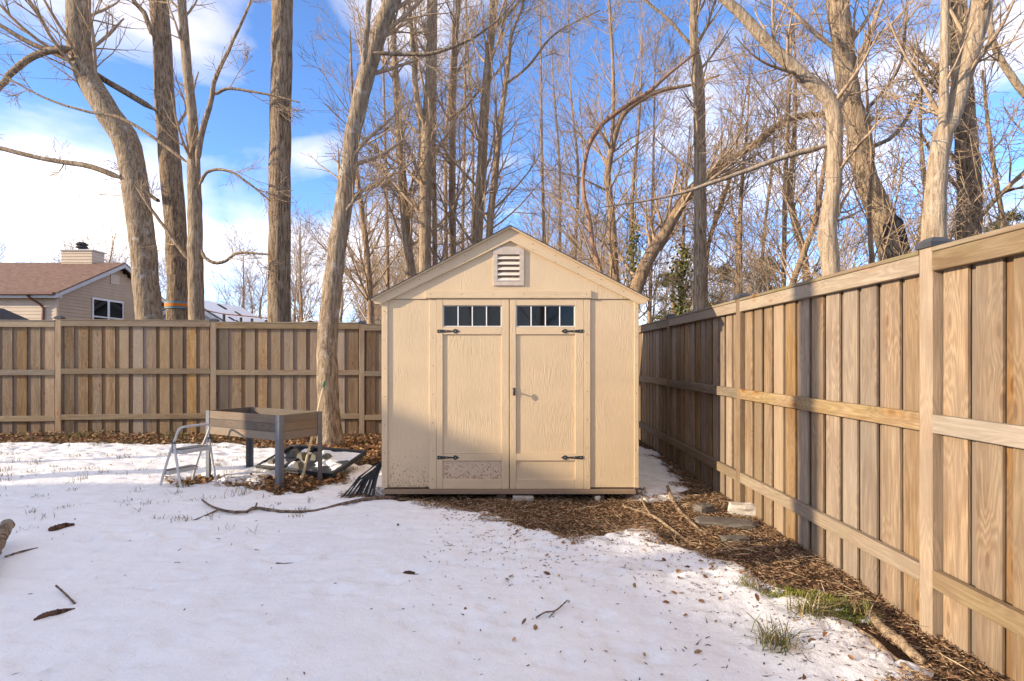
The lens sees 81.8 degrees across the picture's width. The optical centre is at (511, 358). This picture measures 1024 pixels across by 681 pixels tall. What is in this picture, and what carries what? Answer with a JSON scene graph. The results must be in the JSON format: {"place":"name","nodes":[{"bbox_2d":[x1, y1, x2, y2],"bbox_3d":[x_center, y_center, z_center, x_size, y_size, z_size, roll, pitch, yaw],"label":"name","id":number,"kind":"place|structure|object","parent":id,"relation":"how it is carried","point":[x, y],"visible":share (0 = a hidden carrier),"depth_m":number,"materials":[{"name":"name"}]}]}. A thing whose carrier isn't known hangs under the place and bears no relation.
{"place":"outdoors","nodes":[
{"label":"outdoors","id":0,"kind":"place"},
{"bbox_2d":[0,432,1012,680],"bbox_3d":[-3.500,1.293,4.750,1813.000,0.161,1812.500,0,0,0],"label":"ground","id":1,"kind":"structure","parent":0,"point":[894,649],"depth_m":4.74,"materials":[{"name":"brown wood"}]},
{"bbox_2d":[0,0,163,319],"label":"bare tree","id":2,"kind":"object","parent":1,"relation":"on","point":[80,58],"visible":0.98,"depth_m":12.26,"materials":[{"name":"brown plant"}]},
{"bbox_2d":[40,222,123,262],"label":"bare tree","id":3,"kind":"object","parent":1,"relation":"on","point":[64,244],"visible":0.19,"depth_m":43.48,"materials":[{"name":"brown plant"}]},
{"bbox_2d":[0,0,204,319],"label":"bare tree","id":4,"kind":"object","parent":1,"relation":"on","point":[171,178],"visible":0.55,"depth_m":13.06,"materials":[{"name":"brown plant"}]},
{"bbox_2d":[164,301,295,320],"bbox_3d":[-8.141,-1.335,18.309,0.530,0.487,11.450,0,0,-9],"label":"strap","id":5,"kind":"object","parent":4,"relation":"attached to","point":[175,304],"visible":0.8,"depth_m":12.73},
{"bbox_2d":[81,212,129,262],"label":"bare tree","id":6,"kind":"object","parent":1,"relation":"on","point":[112,248],"visible":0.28,"depth_m":41.58,"materials":[{"name":"brown plant"}]},
{"bbox_2d":[116,245,166,296],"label":"bare tree","id":7,"kind":"object","parent":1,"relation":"on","point":[160,283],"visible":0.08,"depth_m":41.08,"materials":[{"name":"brown plant"}]},
{"bbox_2d":[0,0,309,319],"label":"bare tree","id":8,"kind":"object","parent":1,"relation":"on","point":[195,256],"visible":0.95,"depth_m":11.57,"materials":[{"name":"brown plant"}]},
{"bbox_2d":[0,429,380,532],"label":"grass","id":9,"kind":"structure","parent":1,"relation":"on","point":[90,436],"depth_m":6.83,"materials":[{"name":"plant"}]},
{"bbox_2d":[0,316,381,434],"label":"wooden fence","id":10,"kind":"object","parent":1,"relation":"on","point":[59,374],"visible":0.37,"depth_m":9.84,"materials":[{"name":"brown wood"}]},
{"bbox_2d":[0,430,381,463],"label":"leaf litter","id":11,"kind":"object","parent":1,"relation":"on","point":[354,445],"visible":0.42,"depth_m":9.01,"materials":[{"name":"plant"}]},
{"bbox_2d":[204,220,267,315],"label":"bare tree","id":12,"kind":"object","parent":1,"relation":"on","point":[245,284],"visible":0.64,"depth_m":45.27,"materials":[{"name":"brown plant"}]},
{"bbox_2d":[231,263,267,320],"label":"bare tree","id":13,"kind":"object","parent":1,"relation":"on","point":[250,292],"visible":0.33,"depth_m":50.74,"materials":[{"name":"brown plant"}]},
{"bbox_2d":[218,257,296,319],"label":"bare tree","id":14,"kind":"object","parent":1,"relation":"on","point":[261,299],"visible":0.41,"depth_m":44.01,"materials":[{"name":"brown plant"}]},
{"bbox_2d":[163,472,354,493],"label":"leaf litter","id":15,"kind":"object","parent":1,"relation":"on","point":[285,482],"visible":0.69,"depth_m":6.29,"materials":[{"name":"plant"}]},
{"bbox_2d":[206,407,321,489],"bbox_3d":[-2.775,0.967,6.606,1.230,0.777,0.570,0,0,30],"label":"raised planter","id":16,"kind":"object","parent":1,"relation":"on","point":[277,426],"visible":0.91,"depth_m":6.38,"materials":[{"name":"brown wood"}]},
{"bbox_2d":[267,0,292,321],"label":"bare tree","id":17,"kind":"object","parent":1,"relation":"on","point":[279,251],"visible":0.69,"depth_m":11.73,"materials":[{"name":"brown plant"}]},
{"bbox_2d":[262,241,322,321],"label":"bare tree","id":18,"kind":"object","parent":1,"relation":"on","point":[292,295],"visible":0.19,"depth_m":46.33,"materials":[{"name":"brown plant"}]},
{"bbox_2d":[259,195,326,321],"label":"bare tree","id":19,"kind":"object","parent":1,"relation":"on","point":[305,266],"visible":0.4,"depth_m":45.14,"materials":[{"name":"brown plant"}]},
{"bbox_2d":[251,200,357,321],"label":"bare tree","id":20,"kind":"object","parent":1,"relation":"on","point":[300,288],"visible":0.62,"depth_m":40.42,"materials":[{"name":"brown plant"}]},
{"bbox_2d":[300,381,325,481],"bbox_3d":[-2.502,0.831,7.496,0.036,1.032,2.102,0,0,-11],"label":"garden pole","id":21,"kind":"object","parent":1,"relation":"on","point":[309,446],"visible":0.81,"depth_m":7.07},
{"bbox_2d":[294,222,363,321],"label":"bare tree","id":22,"kind":"object","parent":1,"relation":"on","point":[342,304],"visible":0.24,"depth_m":42.55,"materials":[{"name":"brown plant"}]},
{"bbox_2d":[292,0,438,323],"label":"bare tree","id":23,"kind":"object","parent":1,"relation":"on","point":[367,275],"visible":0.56,"depth_m":15.93,"materials":[{"name":"brown plant"}]},
{"bbox_2d":[342,262,393,323],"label":"bare tree","id":24,"kind":"object","parent":1,"relation":"on","point":[364,309],"visible":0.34,"depth_m":26.58,"materials":[{"name":"brown plant"}]},
{"bbox_2d":[340,200,401,323],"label":"bare tree","id":25,"kind":"object","parent":1,"relation":"on","point":[371,261],"visible":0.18,"depth_m":39.77,"materials":[{"name":"brown plant"}]},
{"bbox_2d":[341,0,418,289],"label":"bare tree","id":26,"kind":"object","parent":1,"relation":"on","point":[387,280],"visible":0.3,"depth_m":18.96,"materials":[{"name":"brown plant"}]},
{"bbox_2d":[357,231,431,318],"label":"bare tree","id":27,"kind":"object","parent":1,"relation":"on","point":[390,265],"visible":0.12,"depth_m":32.60,"materials":[{"name":"brown plant"}]},
{"bbox_2d":[356,181,439,316],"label":"bare tree","id":28,"kind":"object","parent":1,"relation":"on","point":[401,250],"visible":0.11,"depth_m":30.04,"materials":[{"name":"brown plant"}]},
{"bbox_2d":[310,0,497,278],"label":"bare tree","id":29,"kind":"object","parent":1,"relation":"on","point":[408,243],"visible":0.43,"depth_m":14.39,"materials":[{"name":"brown plant"}]},
{"bbox_2d":[302,0,519,445],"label":"bare tree","id":30,"kind":"object","parent":1,"relation":"on","point":[371,53],"visible":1,"depth_m":8.91,"materials":[{"name":"brown plant"}]},
{"bbox_2d":[357,180,465,322],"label":"bare tree","id":31,"kind":"object","parent":1,"relation":"on","point":[404,277],"visible":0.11,"depth_m":23.65,"materials":[{"name":"brown plant"}]},
{"bbox_2d":[361,0,474,273],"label":"bare tree","id":32,"kind":"object","parent":1,"relation":"on","point":[417,257],"visible":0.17,"depth_m":17.82,"materials":[{"name":"brown plant"}]},
{"bbox_2d":[341,0,519,271],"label":"bare tree","id":33,"kind":"object","parent":1,"relation":"on","point":[425,184],"visible":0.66,"depth_m":13.38,"materials":[{"name":"brown plant"}]},
{"bbox_2d":[379,0,486,265],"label":"bare tree","id":34,"kind":"object","parent":1,"relation":"on","point":[446,193],"visible":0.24,"depth_m":17.95,"materials":[{"name":"brown plant"}]},
{"bbox_2d":[392,0,483,264],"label":"bare tree","id":35,"kind":"object","parent":1,"relation":"on","point":[434,233],"visible":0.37,"depth_m":14.95,"materials":[{"name":"brown plant"}]},
{"bbox_2d":[381,0,516,259],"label":"bare tree","id":36,"kind":"object","parent":1,"relation":"on","point":[455,53],"visible":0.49,"depth_m":15.42,"materials":[{"name":"brown plant"}]},
{"bbox_2d":[398,0,519,270],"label":"bare tree","id":37,"kind":"object","parent":1,"relation":"on","point":[473,179],"visible":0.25,"depth_m":19.96,"materials":[{"name":"brown plant"}]},
{"bbox_2d":[410,0,514,250],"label":"bare tree","id":38,"kind":"object","parent":1,"relation":"on","point":[464,158],"visible":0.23,"depth_m":18.95,"materials":[{"name":"brown plant"}]},
{"bbox_2d":[0,442,933,680],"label":"snow cover","id":39,"kind":"object","parent":1,"relation":"on","point":[330,585],"visible":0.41,"depth_m":3.31,"materials":[{"name":"snow"}]},
{"bbox_2d":[0,519,14,554],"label":"cut log","id":40,"kind":"object","parent":39,"relation":"on","point":[7,526],"visible":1,"depth_m":4.05,"materials":[{"name":"wood"}]},
{"bbox_2d":[34,608,74,620],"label":"broken branch","id":41,"kind":"object","parent":39,"relation":"on","point":[52,613],"visible":1,"depth_m":3.05,"materials":[{"name":"brown plant"}]},
{"bbox_2d":[159,423,216,487],"bbox_3d":[-3.422,1.011,6.257,0.366,0.652,0.448,0,0,22],"label":"step stool","id":42,"kind":"object","parent":39,"relation":"on","point":[175,451],"visible":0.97,"depth_m":6.20,"materials":[{"name":"grey metal"}]},
{"bbox_2d":[194,494,412,519],"bbox_3d":[-1.798,1.298,5.324,1.903,0.089,0.524,0,0,-17],"label":"fallen branch","id":43,"kind":"object","parent":39,"relation":"on","point":[304,511],"visible":0.96,"depth_m":5.10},
{"bbox_2d":[255,444,366,477],"bbox_3d":[-2.398,1.187,7.049,1.199,0.085,0.600,0,17,26],"label":"plastic tray","id":44,"kind":"object","parent":39,"relation":"on","point":[335,461],"visible":0.88,"depth_m":7.00,"materials":[{"name":"plastic"}]},
{"bbox_2d":[341,461,381,497],"bbox_3d":[-1.452,1.166,5.731,0.351,0.328,0.292,0,0,0],"label":"black strip bundle","id":45,"kind":"object","parent":39,"relation":"on","point":[372,475],"visible":0.91,"depth_m":5.71,"materials":[{"name":"plastic"}]},
{"bbox_2d":[512,494,533,501],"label":"concrete block","id":46,"kind":"structure","parent":39,"relation":"on","point":[523,497],"depth_m":5.56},
{"bbox_2d":[727,571,767,591],"bbox_3d":[1.372,1.286,3.450,0.244,0.078,0.324,0,0,0],"label":"grass clump","id":47,"kind":"object","parent":39,"relation":"on","point":[748,584],"visible":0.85,"depth_m":3.43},
{"bbox_2d":[729,609,823,657],"bbox_3d":[1.257,1.260,2.782,0.453,0.131,0.406,0,0,35],"label":"grass clump","id":48,"kind":"object","parent":39,"relation":"on","point":[771,634],"visible":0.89,"depth_m":2.76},
{"bbox_2d":[742,627,813,657],"bbox_3d":[1.203,1.283,2.709,0.302,0.084,0.282,0,0,0],"label":"grass clump","id":49,"kind":"object","parent":39,"relation":"on","point":[771,647],"visible":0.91,"depth_m":2.68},
{"bbox_2d":[758,581,848,603],"bbox_3d":[1.631,1.326,3.310,0.467,0.079,0.398,0,0,29],"label":"moss patch","id":50,"kind":"object","parent":39,"relation":"on","point":[792,592],"visible":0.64,"depth_m":3.33,"materials":[{"name":"green plant"}]},
{"bbox_2d":[758,583,879,627],"bbox_3d":[1.545,1.254,3.077,0.556,0.143,0.481,0,0,0],"label":"grass clump","id":51,"kind":"object","parent":39,"relation":"on","point":[810,607],"visible":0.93,"depth_m":3.05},
{"bbox_2d":[825,591,882,619],"bbox_3d":[1.783,1.277,3.110,0.358,0.096,0.372,0,0,0],"label":"grass clump","id":52,"kind":"object","parent":39,"relation":"on","point":[849,605],"visible":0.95,"depth_m":3.11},
{"bbox_2d":[853,625,927,680],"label":"fallen log","id":53,"kind":"object","parent":39,"relation":"on","point":[878,644],"visible":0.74,"depth_m":2.71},
{"bbox_2d":[373,0,571,244],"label":"bare tree","id":54,"kind":"object","parent":1,"relation":"on","point":[482,161],"visible":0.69,"depth_m":13.89,"materials":[{"name":"brown plant"}]},
{"bbox_2d":[7,445,979,680],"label":"leaf litter","id":55,"kind":"object","parent":1,"relation":"on","point":[719,598],"visible":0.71,"depth_m":3.69,"materials":[{"name":"plant"}]},
{"bbox_2d":[370,225,650,500],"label":"garden shed","id":56,"kind":"structure","parent":1,"relation":"on","point":[510,359],"depth_m":5.65,"materials":[{"name":"wood"}]},
{"bbox_2d":[437,299,508,488],"bbox_3d":[-0.374,0.333,5.648,0.690,1.808,0.047,0,0,0],"label":"door","id":57,"kind":"structure","parent":56,"relation":"in","point":[473,341],"depth_m":5.65,"materials":[{"name":"wood"}]},
{"bbox_2d":[510,299,583,488],"bbox_3d":[0.332,0.333,5.624,0.707,1.808,0.095,0,0,0],"label":"door","id":58,"kind":"structure","parent":56,"relation":"in","point":[547,342],"depth_m":5.65,"materials":[{"name":"wood"}]},
{"bbox_2d":[405,0,618,260],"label":"bare tree","id":59,"kind":"object","parent":1,"relation":"on","point":[491,216],"visible":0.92,"depth_m":13.53,"materials":[{"name":"brown plant"}]},
{"bbox_2d":[513,156,587,262],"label":"bare tree","id":60,"kind":"object","parent":1,"relation":"on","point":[528,219],"visible":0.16,"depth_m":26.70,"materials":[{"name":"brown plant"}]},
{"bbox_2d":[483,0,623,267],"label":"bare tree","id":61,"kind":"object","parent":1,"relation":"on","point":[544,230],"visible":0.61,"depth_m":18.96,"materials":[{"name":"brown plant"}]},
{"bbox_2d":[515,0,625,257],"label":"bare tree","id":62,"kind":"object","parent":1,"relation":"on","point":[559,164],"visible":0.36,"depth_m":20.94,"materials":[{"name":"brown plant"}]},
{"bbox_2d":[538,173,607,264],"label":"bare tree","id":63,"kind":"object","parent":1,"relation":"on","point":[585,226],"visible":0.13,"depth_m":33.01,"materials":[{"name":"brown plant"}]},
{"bbox_2d":[516,2,731,285],"bbox_3d":[1.920,-2.552,10.499,3.768,7.840,2.249,0,0,22],"label":"bare tree","id":64,"kind":"object","parent":1,"relation":"on","point":[615,113],"visible":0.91,"depth_m":10.86,"materials":[{"name":"brown plant"}]},
{"bbox_2d":[532,0,725,318],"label":"bare tree","id":65,"kind":"object","parent":1,"relation":"on","point":[633,246],"visible":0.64,"depth_m":13.47,"materials":[{"name":"brown plant"}]},
{"bbox_2d":[500,0,769,305],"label":"bare tree","id":66,"kind":"object","parent":1,"relation":"on","point":[608,163],"visible":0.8,"depth_m":12.53,"materials":[{"name":"brown plant"}]},
{"bbox_2d":[623,495,688,541],"bbox_3d":[1.147,1.331,5.007,0.258,0.069,1.258,0,0,-3],"label":"fallen branch","id":67,"kind":"object","parent":1,"relation":"on","point":[660,520],"visible":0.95,"depth_m":4.96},
{"bbox_2d":[639,254,688,322],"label":"bare tree","id":68,"kind":"object","parent":1,"relation":"on","point":[663,287],"visible":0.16,"depth_m":28.45,"materials":[{"name":"brown plant"}]},
{"bbox_2d":[643,259,692,321],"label":"pine tree","id":69,"kind":"object","parent":1,"relation":"on","point":[662,316],"visible":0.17,"depth_m":23.96,"materials":[{"name":"green plant"}]},
{"bbox_2d":[600,0,757,322],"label":"bare tree","id":70,"kind":"object","parent":1,"relation":"on","point":[649,317],"visible":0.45,"depth_m":14.88,"materials":[{"name":"brown plant"}]},
{"bbox_2d":[623,90,736,314],"bbox_3d":[3.658,-2.168,12.948,2.730,7.101,1.698,0,0,31],"label":"bare tree","id":71,"kind":"object","parent":1,"relation":"on","point":[683,270],"visible":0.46,"depth_m":12.79,"materials":[{"name":"brown plant"}]},
{"bbox_2d":[666,485,706,534],"bbox_3d":[1.499,1.312,5.240,0.078,0.097,1.404,0,0,3],"label":"fallen branch","id":72,"kind":"object","parent":1,"relation":"on","point":[678,508],"visible":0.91,"depth_m":5.21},
{"bbox_2d":[692,502,715,514],"bbox_3d":[1.676,1.315,5.165,0.168,0.105,0.141,0,0,-23],"label":"flat stone","id":73,"kind":"object","parent":1,"relation":"on","point":[705,508],"visible":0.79,"depth_m":5.12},
{"bbox_2d":[644,172,763,314],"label":"bare tree","id":74,"kind":"object","parent":1,"relation":"on","point":[679,236],"visible":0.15,"depth_m":24.59,"materials":[{"name":"brown plant"}]},
{"bbox_2d":[634,0,790,310],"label":"bare tree","id":75,"kind":"object","parent":1,"relation":"on","point":[697,76],"visible":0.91,"depth_m":10.90,"materials":[{"name":"brown plant"}]},
{"bbox_2d":[639,51,798,317],"bbox_3d":[4.598,-2.697,13.199,3.515,8.168,3.316,0,0,0],"label":"bare tree","id":76,"kind":"object","parent":1,"relation":"on","point":[711,229],"visible":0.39,"depth_m":12.93,"materials":[{"name":"brown plant"}]},
{"bbox_2d":[708,262,734,306],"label":"pine tree","id":77,"kind":"object","parent":1,"relation":"on","point":[709,304],"visible":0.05,"depth_m":25.93,"materials":[{"name":"green plant"}]},
{"bbox_2d":[694,516,758,529],"bbox_3d":[1.743,1.338,4.815,0.502,0.055,0.217,0,0,14],"label":"flat stone","id":78,"kind":"object","parent":1,"relation":"on","point":[728,522],"visible":0.9,"depth_m":4.76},
{"bbox_2d":[708,239,756,302],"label":"bare tree","id":79,"kind":"object","parent":1,"relation":"on","point":[729,279],"visible":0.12,"depth_m":30.15,"materials":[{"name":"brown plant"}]},
{"bbox_2d":[720,535,749,543],"bbox_3d":[1.650,1.335,4.388,0.213,0.042,0.118,0,0,-6],"label":"flat stone","id":80,"kind":"object","parent":1,"relation":"on","point":[726,539],"visible":0.94,"depth_m":4.34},
{"bbox_2d":[676,140,798,310],"bbox_3d":[9.580,-3.876,24.530,4.884,10.631,4.766,0,0,-32],"label":"bare tree","id":81,"kind":"object","parent":1,"relation":"on","point":[736,233],"visible":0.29,"depth_m":24.30,"materials":[{"name":"brown plant"}]},
{"bbox_2d":[709,538,767,552],"bbox_3d":[1.642,1.342,4.255,0.571,0.039,0.029,0,0,-26],"label":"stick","id":82,"kind":"object","parent":1,"relation":"on","point":[736,545],"visible":0.93,"depth_m":4.24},
{"bbox_2d":[661,20,820,307],"bbox_3d":[4.754,-2.820,12.267,3.124,8.416,2.828,0,0,33],"label":"bare tree","id":83,"kind":"object","parent":1,"relation":"on","point":[742,183],"visible":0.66,"depth_m":11.96,"materials":[{"name":"brown plant"}]},
{"bbox_2d":[727,501,755,516],"bbox_3d":[2.010,1.308,5.125,0.286,0.128,0.146,0,0,14],"label":"broken block","id":84,"kind":"object","parent":1,"relation":"on","point":[747,509],"depth_m":5.08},
{"bbox_2d":[582,0,916,275],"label":"bare tree","id":85,"kind":"object","parent":1,"relation":"on","point":[824,94],"visible":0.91,"depth_m":7.24,"materials":[{"name":"brown plant"}]},
{"bbox_2d":[574,69,935,307],"bbox_3d":[5.029,-2.375,12.222,7.475,7.560,2.563,0,0,0],"label":"bare tree","id":86,"kind":"object","parent":1,"relation":"on","point":[660,240],"visible":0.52,"depth_m":11.92,"materials":[{"name":"brown plant"}]},
{"bbox_2d":[710,63,824,297],"bbox_3d":[6.546,-3.077,15.443,2.979,8.928,3.352,0,0,-32],"label":"bare tree","id":87,"kind":"object","parent":1,"relation":"on","point":[767,194],"visible":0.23,"depth_m":14.97,"materials":[{"name":"brown plant"}]},
{"bbox_2d":[695,0,918,291],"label":"bare tree","id":88,"kind":"object","parent":1,"relation":"on","point":[784,207],"visible":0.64,"depth_m":10.96,"materials":[{"name":"brown plant"}]},
{"bbox_2d":[703,30,919,306],"bbox_3d":[4.941,-2.124,10.141,3.635,7.040,3.024,0,0,32],"label":"bare tree","id":89,"kind":"object","parent":1,"relation":"on","point":[815,220],"visible":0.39,"depth_m":9.99,"materials":[{"name":"brown plant"}]},
{"bbox_2d":[717,0,911,287],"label":"bare tree","id":90,"kind":"object","parent":1,"relation":"on","point":[793,204],"visible":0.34,"depth_m":11.94,"materials":[{"name":"brown plant"}]},
{"bbox_2d":[639,222,1023,680],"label":"wooden fence","id":91,"kind":"object","parent":1,"relation":"on","point":[864,424],"visible":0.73,"depth_m":3.27,"materials":[{"name":"brown wood"}]},
{"bbox_2d":[800,598,895,625],"bbox_3d":[1.777,1.332,3.143,0.509,0.081,0.280,0,0,0],"label":"moss patch","id":92,"kind":"object","parent":1,"relation":"on","point":[843,615],"visible":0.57,"depth_m":3.10,"materials":[{"name":"green plant"}]},
{"bbox_2d":[730,0,967,260],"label":"bare tree","id":93,"kind":"object","parent":1,"relation":"on","point":[831,6],"visible":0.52,"depth_m":8.10,"materials":[{"name":"brown plant"}]},
{"bbox_2d":[755,0,1023,283],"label":"bare tree","id":94,"kind":"object","parent":1,"relation":"on","point":[869,231],"visible":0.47,"depth_m":7.55,"materials":[{"name":"brown plant"}]},
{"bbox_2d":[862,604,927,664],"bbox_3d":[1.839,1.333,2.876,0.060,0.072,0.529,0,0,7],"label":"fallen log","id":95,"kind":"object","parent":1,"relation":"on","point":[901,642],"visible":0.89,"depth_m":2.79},
{"bbox_2d":[859,0,1017,251],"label":"bare tree","id":96,"kind":"object","parent":1,"relation":"on","point":[921,152],"visible":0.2,"depth_m":9.93,"materials":[{"name":"brown plant"}]},
{"bbox_2d":[858,0,1023,239],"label":"bare tree","id":97,"kind":"object","parent":1,"relation":"on","point":[967,165],"visible":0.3,"depth_m":8.89,"materials":[{"name":"brown plant"}]},
{"bbox_2d":[863,0,1023,241],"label":"bare tree","id":98,"kind":"object","parent":1,"relation":"on","point":[947,110],"visible":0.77,"depth_m":6.52,"materials":[{"name":"brown plant"}]},
{"bbox_2d":[888,0,1023,247],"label":"bare tree","id":99,"kind":"object","parent":1,"relation":"on","point":[1002,219],"visible":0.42,"depth_m":7.93,"materials":[{"name":"brown plant"}]},
{"bbox_2d":[913,171,1022,248],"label":"bare tree","id":100,"kind":"object","parent":1,"relation":"on","point":[983,202],"visible":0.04,"depth_m":24.87,"materials":[{"name":"brown plant"}]},
{"bbox_2d":[949,7,1023,198],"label":"bare tree","id":101,"kind":"object","parent":1,"relation":"on","point":[1011,76],"visible":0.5,"depth_m":7.58,"materials":[{"name":"brown plant"}]},
{"bbox_2d":[982,207,1023,232],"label":"pine tree","id":102,"kind":"object","parent":1,"relation":"on","point":[1019,217],"visible":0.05,"depth_m":16.85,"materials":[{"name":"green plant"}]},
{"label":"snow field","id":103,"kind":"object","parent":1,"relation":"on","visible":0},
{"bbox_2d":[0,308,28,319],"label":"dark roofed shed","id":104,"kind":"structure","parent":103,"relation":"on","point":[5,314],"depth_m":15.74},
{"bbox_2d":[0,242,165,319],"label":"clapboard house","id":105,"kind":"structure","parent":103,"relation":"on","point":[83,281],"depth_m":25.93,"materials":[{"name":"brown"}]},
{"bbox_2d":[92,297,122,318],"bbox_3d":[-18.439,-1.882,27.032,0.045,1.666,2.069,0,0,0],"label":"window","id":106,"kind":"structure","parent":105,"relation":"in","point":[101,308],"depth_m":26.88,"materials":[{"name":"white plastic"}]},
{"bbox_2d":[162,300,264,321],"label":"snowy house","id":107,"kind":"structure","parent":103,"relation":"on","point":[221,308],"depth_m":31.86,"materials":[{"name":"snow"}]},
{"bbox_2d":[509,0,636,275],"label":"bare tree","id":108,"kind":"object","parent":103,"relation":"on","point":[577,159],"visible":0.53,"depth_m":17.94,"materials":[{"name":"brown plant"}]},
{"bbox_2d":[0,0,1023,324],"label":"sky","id":109,"kind":"structure","parent":0,"point":[33,208],"materials":[{"name":"blue"}]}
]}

